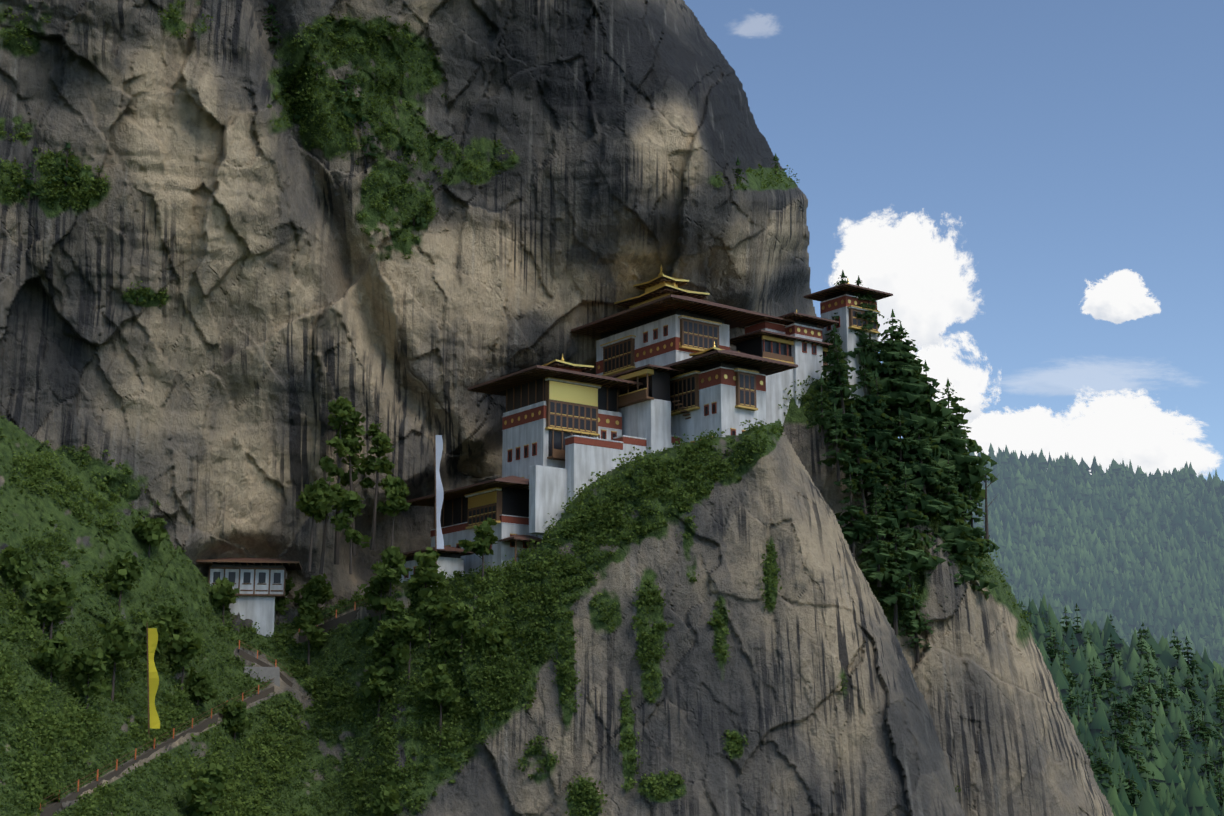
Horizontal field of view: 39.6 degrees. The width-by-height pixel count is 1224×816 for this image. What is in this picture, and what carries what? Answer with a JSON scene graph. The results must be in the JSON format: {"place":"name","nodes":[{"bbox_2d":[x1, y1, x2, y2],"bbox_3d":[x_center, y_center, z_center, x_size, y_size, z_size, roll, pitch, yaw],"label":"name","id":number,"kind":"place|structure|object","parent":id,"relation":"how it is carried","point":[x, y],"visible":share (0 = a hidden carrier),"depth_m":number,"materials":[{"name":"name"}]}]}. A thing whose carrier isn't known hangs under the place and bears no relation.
{"place":"outdoors","nodes":[
{"label":"outdoors","id":0,"kind":"place"},
{"bbox_2d":[0,0,816,631],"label":"cliff","id":1,"kind":"structure","parent":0,"point":[224,210],"depth_m":233.66,"materials":[{"name":"stone"}]},
{"bbox_2d":[0,0,799,504],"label":"shrubs","id":2,"kind":"object","parent":1,"relation":"attached to","point":[82,190],"visible":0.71,"depth_m":234.55,"materials":[{"name":"green plant"}]},
{"bbox_2d":[16,3,785,497],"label":"grass tufts","id":3,"kind":"object","parent":1,"relation":"on","point":[346,99],"visible":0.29,"depth_m":234.64,"materials":[{"name":"green plant"}]},
{"bbox_2d":[571,265,767,376],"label":"temple building","id":4,"kind":"structure","parent":1,"relation":"on","point":[670,322],"depth_m":245.57,"materials":[{"name":"white paint"}]},
{"bbox_2d":[0,416,964,815],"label":"rocky hillside","id":5,"kind":"structure","parent":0,"point":[866,742],"depth_m":205.89,"materials":[{"name":"stone"}]},
{"bbox_2d":[147,628,159,747],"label":"prayer flag","id":6,"kind":"object","parent":5,"relation":"on","point":[153,677],"visible":0.9,"depth_m":188.55,"materials":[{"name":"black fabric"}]},
{"bbox_2d":[39,678,273,815],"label":"stairway","id":7,"kind":"object","parent":5,"relation":"on","point":[50,809],"visible":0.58,"depth_m":183.14,"materials":[{"name":"brown"}]},
{"bbox_2d":[0,415,466,815],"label":"grass slope foliage","id":8,"kind":"object","parent":5,"relation":"on","point":[5,758],"visible":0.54,"depth_m":199.95,"materials":[{"name":"green plant"}]},
{"bbox_2d":[196,558,301,636],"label":"building","id":9,"kind":"structure","parent":5,"relation":"on","point":[259,583],"depth_m":224.79,"materials":[{"name":"white paint"}]},
{"bbox_2d":[0,396,511,815],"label":"broadleaf trees","id":10,"kind":"object","parent":5,"relation":"on","point":[51,601],"visible":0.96,"depth_m":211.19,"materials":[{"name":"green plant"}]},
{"bbox_2d":[244,667,279,686],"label":"landing","id":11,"kind":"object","parent":5,"relation":"on","point":[267,673],"visible":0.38,"depth_m":217.66,"materials":[{"name":"grey stone"}]},
{"bbox_2d":[239,640,291,686],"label":"stairway","id":12,"kind":"object","parent":5,"relation":"on","point":[248,657],"visible":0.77,"depth_m":219.35,"materials":[{"name":"brown"}]},
{"bbox_2d":[299,595,379,641],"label":"stairway","id":13,"kind":"object","parent":5,"relation":"on","point":[344,619],"visible":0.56,"depth_m":222.67,"materials":[{"name":"brown"}]},
{"bbox_2d":[0,418,847,815],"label":"shrubs","id":14,"kind":"object","parent":5,"relation":"on","point":[392,770],"visible":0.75,"depth_m":207.98,"materials":[{"name":"green plant"}]},
{"bbox_2d":[399,545,474,586],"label":"annex","id":15,"kind":"object","parent":5,"relation":"on","point":[450,561],"visible":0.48,"depth_m":221.19,"materials":[{"name":"white paint"}]},
{"bbox_2d":[434,430,443,563],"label":"prayer flag","id":16,"kind":"object","parent":5,"relation":"on","point":[439,494],"visible":0.9,"depth_m":218.94,"materials":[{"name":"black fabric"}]},
{"bbox_2d":[407,476,542,575],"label":"temple building","id":17,"kind":"structure","parent":5,"relation":"on","point":[503,502],"depth_m":224.10,"materials":[{"name":"white paint"}]},
{"bbox_2d":[467,354,642,544],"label":"temple block","id":18,"kind":"structure","parent":5,"relation":"on","point":[551,405],"depth_m":230.02,"materials":[{"name":"white paint"}]},
{"bbox_2d":[529,435,679,534],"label":"terrace wall","id":19,"kind":"structure","parent":5,"relation":"on","point":[585,456],"depth_m":222.78,"materials":[{"name":"white paint"}]},
{"bbox_2d":[602,364,690,454],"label":"temple building","id":20,"kind":"structure","parent":5,"relation":"on","point":[645,409],"depth_m":231.95,"materials":[{"name":"white paint"}]},
{"bbox_2d":[660,341,797,443],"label":"temple block","id":21,"kind":"structure","parent":5,"relation":"on","point":[714,388],"depth_m":230.73,"materials":[{"name":"white paint"}]},
{"bbox_2d":[828,209,981,347],"bbox_3d":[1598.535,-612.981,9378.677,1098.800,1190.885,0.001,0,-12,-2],"label":"cloud","id":22,"kind":"structure","parent":0,"point":[911,263],"depth_m":9408.71,"materials":[{"name":"white"}]},
{"bbox_2d":[783,377,1113,815],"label":"rock spur","id":23,"kind":"structure","parent":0,"point":[1010,744],"depth_m":238.94,"materials":[{"name":"stone"}]},
{"bbox_2d":[730,315,832,424],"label":"temple building","id":24,"kind":"structure","parent":23,"relation":"on","point":[764,337],"depth_m":248.80,"materials":[{"name":"white paint"}]},
{"bbox_2d":[768,309,838,407],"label":"temple building","id":25,"kind":"structure","parent":23,"relation":"on","point":[806,356],"depth_m":251.47,"materials":[{"name":"white paint"}]},
{"bbox_2d":[804,278,892,398],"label":"tower","id":26,"kind":"structure","parent":23,"relation":"on","point":[841,303],"depth_m":255.69,"materials":[{"name":"white paint"}]},
{"bbox_2d":[806,270,999,662],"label":"conifer trees","id":27,"kind":"object","parent":23,"relation":"on","point":[932,443],"visible":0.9,"depth_m":246.03,"materials":[{"name":"green plant"}]},
{"bbox_2d":[778,375,1031,791],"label":"shrubs","id":28,"kind":"object","parent":23,"relation":"on","point":[932,514],"visible":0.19,"depth_m":248.21,"materials":[{"name":"green plant"}]},
{"bbox_2d":[684,0,1223,480],"label":"sky","id":29,"kind":"structure","parent":0,"point":[1065,144],"materials":[{"name":"blue"}]},
{"bbox_2d":[909,332,1000,424],"bbox_3d":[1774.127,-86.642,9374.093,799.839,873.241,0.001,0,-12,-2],"label":"cloud","id":30,"kind":"structure","parent":0,"point":[969,384],"depth_m":9400.09,"materials":[{"name":"white"}]},
{"bbox_2d":[960,391,1098,461],"bbox_3d":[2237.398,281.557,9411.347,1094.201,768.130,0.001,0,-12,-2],"label":"cloud","id":31,"kind":"structure","parent":0,"point":[1037,428],"depth_m":9442.37,"materials":[{"name":"white"}]},
{"bbox_2d":[1019,389,1222,476],"bbox_3d":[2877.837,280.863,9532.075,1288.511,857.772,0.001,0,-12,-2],"label":"cloud","id":32,"kind":"structure","parent":0,"point":[1144,432],"depth_m":9561.63,"materials":[{"name":"white"}]},
{"bbox_2d":[1082,269,1160,323],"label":"cloud","id":33,"kind":"structure","parent":0,"point":[1119,297],"depth_m":9828.98,"materials":[{"name":"white"}]},
{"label":"mountain terrain","id":34,"kind":"structure","parent":0,"visible":0},
{"bbox_2d":[966,443,1223,667],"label":"mountain forest trees","id":35,"kind":"object","parent":34,"relation":"on","point":[1084,548],"visible":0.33,"depth_m":1560.52,"materials":[{"name":"green plant"}]},
{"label":"ridge terrain","id":36,"kind":"structure","parent":0,"visible":0},
{"bbox_2d":[1018,595,1223,815],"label":"ridge forest trees","id":37,"kind":"object","parent":36,"relation":"on","point":[1193,796],"visible":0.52,"depth_m":496.54,"materials":[{"name":"green plant"}]}
]}

